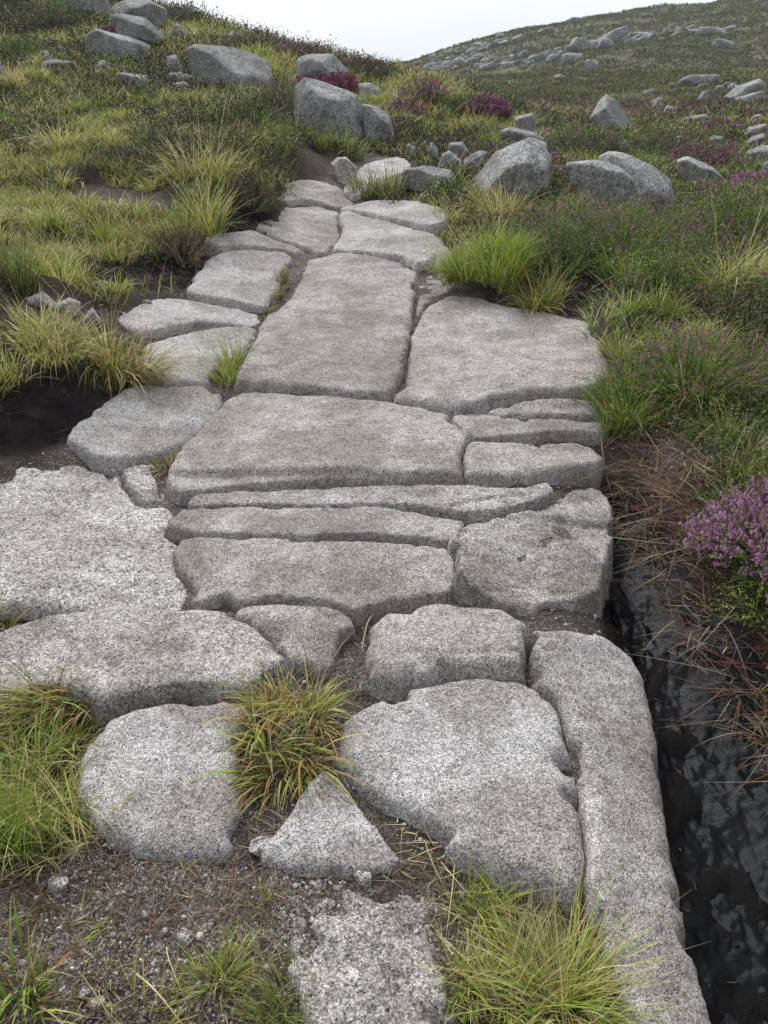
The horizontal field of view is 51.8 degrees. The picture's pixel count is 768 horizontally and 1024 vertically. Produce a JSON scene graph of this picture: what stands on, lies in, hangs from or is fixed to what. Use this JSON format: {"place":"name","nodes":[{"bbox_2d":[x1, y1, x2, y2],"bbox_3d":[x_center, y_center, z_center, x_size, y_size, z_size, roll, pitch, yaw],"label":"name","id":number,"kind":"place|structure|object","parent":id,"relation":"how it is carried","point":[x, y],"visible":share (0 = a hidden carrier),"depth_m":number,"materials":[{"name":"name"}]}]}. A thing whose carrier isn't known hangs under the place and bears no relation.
{"place":"outdoors","nodes":[
{"label":"outdoors","id":0,"kind":"place"},
{"bbox_2d":[0,0,767,1023],"bbox_3d":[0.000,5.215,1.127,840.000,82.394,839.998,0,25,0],"label":"ground","id":1,"kind":"structure","parent":0,"point":[38,428],"depth_m":2.21,"materials":[{"name":"soil"}]},
{"bbox_2d":[0,53,37,93],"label":"grass tuft","id":2,"kind":"object","parent":1,"relation":"on","point":[8,80],"visible":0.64,"depth_m":8.60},
{"bbox_2d":[0,27,60,64],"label":"heather bush","id":3,"kind":"object","parent":1,"relation":"on","point":[25,46],"visible":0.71,"depth_m":10.51,"materials":[{"name":"green plant"}]},
{"bbox_2d":[0,210,66,298],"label":"grass tuft","id":4,"kind":"object","parent":1,"relation":"on","point":[25,271],"visible":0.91,"depth_m":3.16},
{"bbox_2d":[26,291,56,310],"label":"boulder","id":5,"kind":"object","parent":1,"relation":"on","point":[45,298],"visible":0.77,"depth_m":3.11,"materials":[{"name":"stone"}]},
{"bbox_2d":[0,733,84,876],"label":"grass tuft","id":6,"kind":"object","parent":1,"relation":"on","point":[26,833],"visible":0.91,"depth_m":1.55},
{"bbox_2d":[0,896,86,1023],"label":"grass tuft","id":7,"kind":"object","parent":1,"relation":"on","point":[29,992],"visible":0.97,"depth_m":1.34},
{"bbox_2d":[0,634,99,749],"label":"grass tuft","id":8,"kind":"object","parent":1,"relation":"on","point":[47,698],"visible":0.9,"depth_m":1.78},
{"bbox_2d":[5,0,97,29],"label":"heather bush","id":9,"kind":"object","parent":1,"relation":"on","point":[51,12],"visible":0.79,"depth_m":13.36,"materials":[{"name":"green plant"}]},
{"bbox_2d":[48,876,69,892],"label":"stone","id":10,"kind":"object","parent":1,"relation":"on","point":[58,884],"visible":0.99,"depth_m":1.48,"materials":[{"name":"stone"}]},
{"bbox_2d":[0,282,118,396],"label":"grass tuft","id":11,"kind":"object","parent":1,"relation":"on","point":[48,330],"visible":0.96,"depth_m":2.88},
{"bbox_2d":[4,100,114,156],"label":"grass tuft","id":12,"kind":"object","parent":1,"relation":"on","point":[48,148],"visible":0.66,"depth_m":5.49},
{"bbox_2d":[0,710,133,879],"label":"grass tuft","id":13,"kind":"object","parent":1,"relation":"on","point":[53,791],"visible":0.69,"depth_m":1.62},
{"bbox_2d":[67,0,111,16],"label":"boulder","id":14,"kind":"object","parent":1,"relation":"on","point":[101,6],"visible":0.52,"depth_m":14.66,"materials":[{"name":"stone"}]},
{"bbox_2d":[0,465,186,619],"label":"granite slab","id":15,"kind":"structure","parent":1,"relation":"on","point":[74,539],"depth_m":2.27,"materials":[{"name":"stone"}]},
{"bbox_2d":[74,212,120,241],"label":"grass tuft","id":16,"kind":"object","parent":1,"relation":"on","point":[104,225],"visible":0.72,"depth_m":4.13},
{"bbox_2d":[1,246,224,402],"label":"grass tuft","id":17,"kind":"object","parent":1,"relation":"on","point":[110,361],"visible":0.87,"depth_m":3.03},
{"bbox_2d":[77,139,161,169],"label":"heather bush","id":18,"kind":"object","parent":1,"relation":"on","point":[118,150],"visible":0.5,"depth_m":5.16,"materials":[{"name":"green plant"}]},
{"bbox_2d":[86,29,152,58],"bbox_3d":[-3.882,-6.779,11.572,0.999,0.492,0.647,0,25,0],"label":"boulder","id":19,"kind":"object","parent":1,"relation":"on","point":[104,40],"visible":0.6,"depth_m":11.33,"materials":[{"name":"stone"}]},
{"bbox_2d":[110,14,166,45],"bbox_3d":[-3.660,-7.181,11.773,0.778,0.392,0.489,-10,27,-21],"label":"boulder","id":20,"kind":"object","parent":1,"relation":"on","point":[144,29],"visible":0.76,"depth_m":11.61,"materials":[{"name":"stone"}]},
{"bbox_2d":[112,0,167,27],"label":"boulder","id":21,"kind":"object","parent":1,"relation":"on","point":[149,10],"visible":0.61,"depth_m":13.66,"materials":[{"name":"stone"}]},
{"bbox_2d":[121,465,164,508],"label":"granite slab","id":22,"kind":"structure","parent":1,"relation":"on","point":[140,486],"depth_m":2.57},
{"bbox_2d":[67,385,221,475],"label":"granite slab","id":23,"kind":"structure","parent":1,"relation":"on","point":[120,433],"depth_m":2.81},
{"bbox_2d":[0,606,289,723],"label":"granite slab","id":24,"kind":"structure","parent":1,"relation":"on","point":[140,658],"depth_m":1.89,"materials":[{"name":"stone"}]},
{"bbox_2d":[77,702,256,864],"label":"granite slab","id":25,"kind":"structure","parent":1,"relation":"on","point":[170,748],"depth_m":1.64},
{"bbox_2d":[135,216,222,267],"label":"heather bush","id":26,"kind":"object","parent":1,"relation":"on","point":[178,244],"visible":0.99,"depth_m":4.05,"materials":[{"name":"green plant"}]},
{"bbox_2d":[158,0,200,23],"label":"heather bush","id":27,"kind":"object","parent":1,"relation":"on","point":[183,16],"visible":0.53,"depth_m":14.65,"materials":[{"name":"green plant"}]},
{"bbox_2d":[118,298,259,338],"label":"granite slab","id":28,"kind":"structure","parent":1,"relation":"on","point":[193,316],"depth_m":3.56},
{"bbox_2d":[126,62,265,191],"bbox_3d":[-1.088,-2.276,4.717,0.896,0.742,0.770,0,25,0],"label":"grass tuft","id":29,"kind":"object","parent":1,"relation":"on","point":[194,166],"visible":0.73,"depth_m":4.74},
{"bbox_2d":[137,327,256,389],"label":"granite slab","id":30,"kind":"structure","parent":1,"relation":"on","point":[246,333],"depth_m":3.33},
{"bbox_2d":[157,158,253,239],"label":"grass tuft","id":31,"kind":"object","parent":1,"relation":"on","point":[210,212],"visible":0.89,"depth_m":4.32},
{"bbox_2d":[162,918,266,1017],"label":"grass tuft","id":32,"kind":"object","parent":1,"relation":"on","point":[223,958],"visible":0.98,"depth_m":1.36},
{"bbox_2d":[195,316,264,392],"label":"grass tuft","id":33,"kind":"object","parent":1,"relation":"on","point":[236,362],"visible":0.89,"depth_m":3.26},
{"bbox_2d":[187,44,275,90],"bbox_3d":[-1.865,-5.418,9.782,1.037,0.630,0.958,0,25,0],"label":"boulder","id":34,"kind":"object","parent":1,"relation":"on","point":[210,61],"visible":0.66,"depth_m":9.48,"materials":[{"name":"stone"}]},
{"bbox_2d":[186,250,292,312],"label":"granite slab","id":35,"kind":"structure","parent":1,"relation":"on","point":[242,280],"depth_m":3.96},
{"bbox_2d":[197,161,291,213],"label":"heather bush","id":36,"kind":"object","parent":1,"relation":"on","point":[260,197],"visible":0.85,"depth_m":4.63,"materials":[{"name":"green plant"}]},
{"bbox_2d":[204,230,307,256],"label":"granite slab","id":37,"kind":"structure","parent":1,"relation":"on","point":[236,241],"depth_m":4.35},
{"bbox_2d":[224,25,296,48],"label":"heather bush","id":38,"kind":"object","parent":1,"relation":"on","point":[256,40],"visible":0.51,"depth_m":12.29,"materials":[{"name":"green plant"}]},
{"bbox_2d":[249,835,273,856],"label":"stone","id":39,"kind":"object","parent":1,"relation":"on","point":[260,842],"visible":0.77,"depth_m":1.55,"materials":[{"name":"stone"}]},
{"bbox_2d":[206,722,325,811],"bbox_3d":[-0.239,0.537,1.663,0.273,0.133,0.237,0,25,0],"label":"grass tuft","id":40,"kind":"object","parent":1,"relation":"on","point":[260,762],"visible":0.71,"depth_m":1.67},
{"bbox_2d":[240,64,298,111],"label":"heather bush","id":41,"kind":"object","parent":1,"relation":"on","point":[273,93],"visible":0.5,"depth_m":8.05,"materials":[{"name":"green plant"}]},
{"bbox_2d":[181,629,389,826],"bbox_3d":[-0.204,0.408,1.719,0.443,0.387,0.525,0,25,0],"label":"grass tuft","id":42,"kind":"object","parent":1,"relation":"on","point":[264,707],"visible":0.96,"depth_m":1.71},
{"bbox_2d":[235,604,356,681],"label":"granite slab","id":43,"kind":"structure","parent":1,"relation":"on","point":[327,631],"depth_m":2.00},
{"bbox_2d":[256,206,339,256],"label":"granite slab","id":44,"kind":"structure","parent":1,"relation":"on","point":[314,231],"depth_m":4.66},
{"bbox_2d":[220,946,378,1023],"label":"grass tuft","id":45,"kind":"object","parent":1,"relation":"on","point":[282,1011],"visible":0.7,"depth_m":1.32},
{"bbox_2d":[272,37,328,58],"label":"heather bush","id":46,"kind":"object","parent":1,"relation":"on","point":[300,45],"visible":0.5,"depth_m":11.68,"materials":[{"name":"green plant"}]},
{"bbox_2d":[172,537,454,627],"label":"granite slab","id":47,"kind":"structure","parent":1,"relation":"on","point":[358,583],"depth_m":2.15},
{"bbox_2d":[168,506,463,549],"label":"granite slab","id":48,"kind":"structure","parent":1,"relation":"on","point":[370,524],"depth_m":2.32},
{"bbox_2d":[278,180,353,212],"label":"granite slab","id":49,"kind":"structure","parent":1,"relation":"on","point":[325,195],"depth_m":5.20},
{"bbox_2d":[295,54,347,86],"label":"boulder","id":50,"kind":"object","parent":1,"relation":"on","point":[310,64],"visible":0.48,"depth_m":9.74,"materials":[{"name":"stone"}]},
{"bbox_2d":[302,119,347,151],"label":"grass tuft","id":51,"kind":"object","parent":1,"relation":"on","point":[322,143],"visible":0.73,"depth_m":6.09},
{"bbox_2d":[234,253,417,401],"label":"granite slab","id":52,"kind":"structure","parent":1,"relation":"on","point":[339,325],"depth_m":3.46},
{"bbox_2d":[293,68,361,93],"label":"heather bush","id":53,"kind":"object","parent":1,"relation":"on","point":[349,82],"visible":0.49,"depth_m":9.62,"materials":[{"name":"purple plant"}]},
{"bbox_2d":[294,78,364,143],"bbox_3d":[-0.471,-3.616,7.236,0.685,0.634,0.764,0,25,0],"label":"boulder","id":54,"kind":"object","parent":1,"relation":"on","point":[319,100],"visible":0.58,"depth_m":6.98,"materials":[{"name":"stone"}]},
{"bbox_2d":[260,772,402,879],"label":"granite slab","id":55,"kind":"structure","parent":1,"relation":"on","point":[346,840],"depth_m":1.54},
{"bbox_2d":[330,157,356,184],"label":"boulder","id":56,"kind":"object","parent":1,"relation":"on","point":[336,163],"visible":0.77,"depth_m":5.57,"materials":[{"name":"stone"}]},
{"bbox_2d":[326,119,377,161],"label":"grass tuft","id":57,"kind":"object","parent":1,"relation":"on","point":[354,155],"visible":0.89,"depth_m":6.21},
{"bbox_2d":[272,881,456,1023],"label":"granite slab","id":58,"kind":"structure","parent":1,"relation":"on","point":[381,958],"depth_m":1.36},
{"bbox_2d":[336,50,396,80],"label":"heather bush","id":59,"kind":"object","parent":1,"relation":"on","point":[355,61],"visible":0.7,"depth_m":10.94,"materials":[{"name":"green plant"}]},
{"bbox_2d":[188,483,554,526],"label":"granite slab","id":60,"kind":"structure","parent":1,"relation":"on","point":[466,505],"depth_m":2.42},
{"bbox_2d":[166,392,473,505],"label":"granite slab","id":61,"kind":"structure","parent":60,"relation":"on","point":[260,442],"depth_m":2.65,"materials":[{"name":"stone"}]},
{"bbox_2d":[333,157,417,200],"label":"grass tuft","id":62,"kind":"object","parent":1,"relation":"on","point":[377,189],"visible":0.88,"depth_m":5.40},
{"bbox_2d":[344,157,410,200],"bbox_3d":[-0.078,-2.384,5.855,0.421,0.436,1.227,12,28,24],"label":"rock","id":63,"kind":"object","parent":1,"relation":"on","point":[398,163],"depth_m":5.88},
{"bbox_2d":[361,104,394,143],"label":"boulder","id":64,"kind":"object","parent":1,"relation":"on","point":[377,121],"visible":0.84,"depth_m":7.02,"materials":[{"name":"stone"}]},
{"bbox_2d":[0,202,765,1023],"bbox_3d":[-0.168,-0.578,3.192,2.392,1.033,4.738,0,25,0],"label":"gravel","id":65,"kind":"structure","parent":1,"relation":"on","point":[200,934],"depth_m":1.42,"materials":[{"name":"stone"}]},
{"bbox_2d":[0,0,767,678],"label":"heather cover","id":66,"kind":"object","parent":1,"relation":"on","point":[636,76],"visible":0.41,"depth_m":7.94,"materials":[{"name":"green plant"}]},
{"bbox_2d":[0,0,767,1023],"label":"moor grass","id":67,"kind":"structure","parent":1,"relation":"on","point":[44,208],"depth_m":4.72,"materials":[{"name":"plant"}]},
{"bbox_2d":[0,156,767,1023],"bbox_3d":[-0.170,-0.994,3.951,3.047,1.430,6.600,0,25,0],"label":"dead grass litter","id":68,"kind":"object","parent":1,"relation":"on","point":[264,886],"visible":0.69,"depth_m":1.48,"materials":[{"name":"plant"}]},
{"bbox_2d":[1,0,767,668],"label":"heather blossom","id":69,"kind":"object","parent":1,"relation":"on","point":[703,124],"visible":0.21,"depth_m":4.86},
{"bbox_2d":[332,211,451,272],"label":"granite slab","id":70,"kind":"structure","parent":1,"relation":"on","point":[382,239],"depth_m":4.43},
{"bbox_2d":[339,200,447,235],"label":"granite slab","id":71,"kind":"structure","parent":1,"relation":"on","point":[402,213],"depth_m":4.85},
{"bbox_2d":[380,94,432,120],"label":"heather bush","id":72,"kind":"object","parent":1,"relation":"on","point":[407,104],"visible":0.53,"depth_m":8.56,"materials":[{"name":"purple plant"}]},
{"bbox_2d":[391,73,457,104],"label":"heather bush","id":73,"kind":"object","parent":1,"relation":"on","point":[426,88],"visible":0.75,"depth_m":8.96,"materials":[{"name":"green plant"}]},
{"bbox_2d":[402,165,454,191],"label":"boulder","id":74,"kind":"object","parent":1,"relation":"on","point":[414,176],"visible":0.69,"depth_m":5.29,"materials":[{"name":"stone"}]},
{"bbox_2d":[416,273,454,316],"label":"granite slab","id":75,"kind":"structure","parent":1,"relation":"on","point":[423,301],"depth_m":3.89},
{"bbox_2d":[356,604,529,701],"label":"granite slab","id":76,"kind":"structure","parent":1,"relation":"on","point":[429,646],"depth_m":1.88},
{"bbox_2d":[431,86,481,115],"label":"heather bush","id":77,"kind":"object","parent":1,"relation":"on","point":[453,103],"visible":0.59,"depth_m":8.71,"materials":[{"name":"green plant"}]},
{"bbox_2d":[331,679,585,910],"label":"granite slab","id":78,"kind":"structure","parent":1,"relation":"on","point":[474,768],"depth_m":1.63,"materials":[{"name":"stone"}]},
{"bbox_2d":[414,912,535,1023],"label":"grass tuft","id":79,"kind":"object","parent":1,"relation":"on","point":[464,962],"visible":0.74,"depth_m":1.36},
{"bbox_2d":[414,206,556,294],"bbox_3d":[0.480,-1.253,3.768,0.735,0.410,0.648,0,25,0],"label":"grass tuft","id":80,"kind":"object","parent":1,"relation":"on","point":[487,259],"visible":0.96,"depth_m":3.75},
{"bbox_2d":[459,91,515,119],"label":"heather bush","id":81,"kind":"object","parent":1,"relation":"on","point":[496,105],"visible":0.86,"depth_m":8.61,"materials":[{"name":"purple plant"}]},
{"bbox_2d":[428,849,553,948],"bbox_3d":[0.204,0.697,1.451,0.248,0.136,0.222,-14,29,-27],"label":"grass tuft","id":82,"kind":"object","parent":1,"relation":"on","point":[491,896],"visible":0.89,"depth_m":1.45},
{"bbox_2d":[446,105,554,221],"bbox_3d":[0.688,-2.051,4.751,0.727,0.727,0.674,-9,27,-19],"label":"grass tuft","id":83,"kind":"object","parent":1,"relation":"on","point":[498,204],"visible":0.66,"depth_m":4.78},
{"bbox_2d":[393,296,608,419],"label":"granite slab","id":84,"kind":"structure","parent":1,"relation":"on","point":[471,355],"depth_m":3.17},
{"bbox_2d":[471,137,552,202],"bbox_3d":[0.793,-2.200,5.127,0.579,0.421,0.531,0,25,0],"label":"boulder","id":85,"kind":"object","parent":1,"relation":"on","point":[528,161],"visible":0.73,"depth_m":4.95,"materials":[{"name":"stone"}]},
{"bbox_2d":[500,127,546,143],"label":"boulder","id":86,"kind":"object","parent":1,"relation":"on","point":[513,132],"visible":0.61,"depth_m":8.09,"materials":[{"name":"stone"}]},
{"bbox_2d":[514,113,535,131],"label":"boulder","id":87,"kind":"object","parent":1,"relation":"on","point":[523,123],"visible":0.75,"depth_m":8.31,"materials":[{"name":"stone"}]},
{"bbox_2d":[446,488,613,618],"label":"granite slab","id":88,"kind":"structure","parent":1,"relation":"on","point":[493,572],"depth_m":2.21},
{"bbox_2d":[452,413,609,445],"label":"granite slab","id":89,"kind":"structure","parent":1,"relation":"on","point":[487,428],"depth_m":2.77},
{"bbox_2d":[462,442,603,489],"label":"granite slab","id":90,"kind":"structure","parent":1,"relation":"on","point":[493,465],"depth_m":2.60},
{"bbox_2d":[485,245,586,318],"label":"grass tuft","id":91,"kind":"object","parent":1,"relation":"on","point":[533,301],"visible":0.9,"depth_m":3.65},
{"bbox_2d":[486,398,607,422],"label":"granite slab","id":92,"kind":"structure","parent":1,"relation":"on","point":[548,409],"depth_m":2.87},
{"bbox_2d":[476,192,644,283],"bbox_3d":[0.890,-1.372,3.889,0.889,0.420,0.853,10,27,20],"label":"heather bush","id":93,"kind":"object","parent":1,"relation":"on","point":[584,256],"visible":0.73,"depth_m":3.85,"materials":[{"name":"green plant"}]},
{"bbox_2d":[415,826,706,1023],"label":"grass tuft","id":94,"kind":"object","parent":1,"relation":"on","point":[558,979],"visible":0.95,"depth_m":1.32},
{"bbox_2d":[532,114,644,157],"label":"heather bush","id":95,"kind":"object","parent":1,"relation":"on","point":[611,143],"visible":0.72,"depth_m":7.39,"materials":[{"name":"green plant"}]},
{"bbox_2d":[566,160,634,207],"bbox_3d":[1.458,-2.134,5.247,0.495,0.373,0.312,0,25,0],"label":"boulder","id":96,"kind":"object","parent":1,"relation":"on","point":[587,173],"visible":0.66,"depth_m":5.13,"materials":[{"name":"stone"}]},
{"bbox_2d":[591,94,633,129],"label":"boulder","id":97,"kind":"object","parent":1,"relation":"on","point":[608,106],"visible":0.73,"depth_m":11.04,"materials":[{"name":"stone"}]},
{"bbox_2d":[526,631,710,1023],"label":"granite slab","id":98,"kind":"structure","parent":1,"relation":"on","point":[590,689],"depth_m":1.59,"materials":[{"name":"stone"}]},
{"bbox_2d":[560,349,687,449],"bbox_3d":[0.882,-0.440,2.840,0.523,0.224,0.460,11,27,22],"label":"grass tuft","id":99,"kind":"object","parent":1,"relation":"on","point":[609,413],"visible":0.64,"depth_m":2.79,"materials":[{"name":"green plant"}]},
{"bbox_2d":[535,172,734,266],"bbox_3d":[1.236,-1.459,3.904,0.915,0.448,0.901,16,30,31],"label":"heather bush","id":100,"kind":"object","parent":1,"relation":"on","point":[634,234],"visible":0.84,"depth_m":3.88,"materials":[{"name":"green plant"}]},
{"bbox_2d":[599,151,674,215],"bbox_3d":[1.694,-2.150,5.272,0.554,0.469,0.454,16,30,31],"label":"boulder","id":101,"kind":"object","parent":1,"relation":"on","point":[641,173],"visible":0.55,"depth_m":5.13,"materials":[{"name":"stone"}]},
{"bbox_2d":[626,123,723,154],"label":"heather bush","id":102,"kind":"object","parent":1,"relation":"on","point":[671,144],"visible":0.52,"depth_m":8.59,"materials":[{"name":"green plant"}]},
{"bbox_2d":[595,306,767,417],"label":"heather bush","id":103,"kind":"object","parent":1,"relation":"on","point":[692,355],"visible":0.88,"depth_m":2.79,"materials":[{"name":"green plant"}]},
{"bbox_2d":[629,321,767,423],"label":"bush","id":104,"kind":"object","parent":1,"relation":"on","point":[705,381],"visible":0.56,"depth_m":2.74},
{"bbox_2d":[677,156,726,184],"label":"boulder","id":105,"kind":"object","parent":1,"relation":"on","point":[686,165],"visible":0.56,"depth_m":7.07,"materials":[{"name":"stone"}]},
{"bbox_2d":[660,137,744,164],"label":"heather bush","id":106,"kind":"object","parent":1,"relation":"on","point":[720,153],"visible":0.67,"depth_m":8.03,"materials":[{"name":"green plant"}]},
{"bbox_2d":[671,171,740,200],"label":"heather bush","id":107,"kind":"object","parent":1,"relation":"on","point":[700,184],"visible":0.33,"depth_m":5.90,"materials":[{"name":"green plant"}]},
{"bbox_2d":[666,179,767,302],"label":"grass tuft","id":108,"kind":"object","parent":1,"relation":"on","point":[751,273],"visible":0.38,"depth_m":3.53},
{"bbox_2d":[671,470,767,604],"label":"heather bush","id":109,"kind":"object","parent":1,"relation":"on","point":[729,527],"visible":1,"depth_m":2.13,"materials":[{"name":"purple plant"}]},
{"bbox_2d":[687,181,767,247],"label":"heather bush","id":110,"kind":"object","parent":1,"relation":"on","point":[740,219],"visible":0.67,"depth_m":4.46,"materials":[{"name":"green plant"}]},
{"bbox_2d":[723,79,763,98],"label":"boulder","id":111,"kind":"object","parent":1,"relation":"on","point":[753,86],"visible":0.59,"depth_m":23.46,"materials":[{"name":"stone"}]},
{"bbox_2d":[725,169,763,185],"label":"heather bush","id":112,"kind":"object","parent":1,"relation":"on","point":[736,177],"visible":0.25,"depth_m":7.07,"materials":[{"name":"purple plant"}]},
{"bbox_2d":[156,0,715,61],"label":"sky","id":113,"kind":"structure","parent":0,"point":[407,30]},
{"bbox_2d":[608,501,767,1023],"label":"stream","id":114,"kind":"structure","parent":0,"point":[727,831],"depth_m":1.92,"materials":[{"name":"liquid"}]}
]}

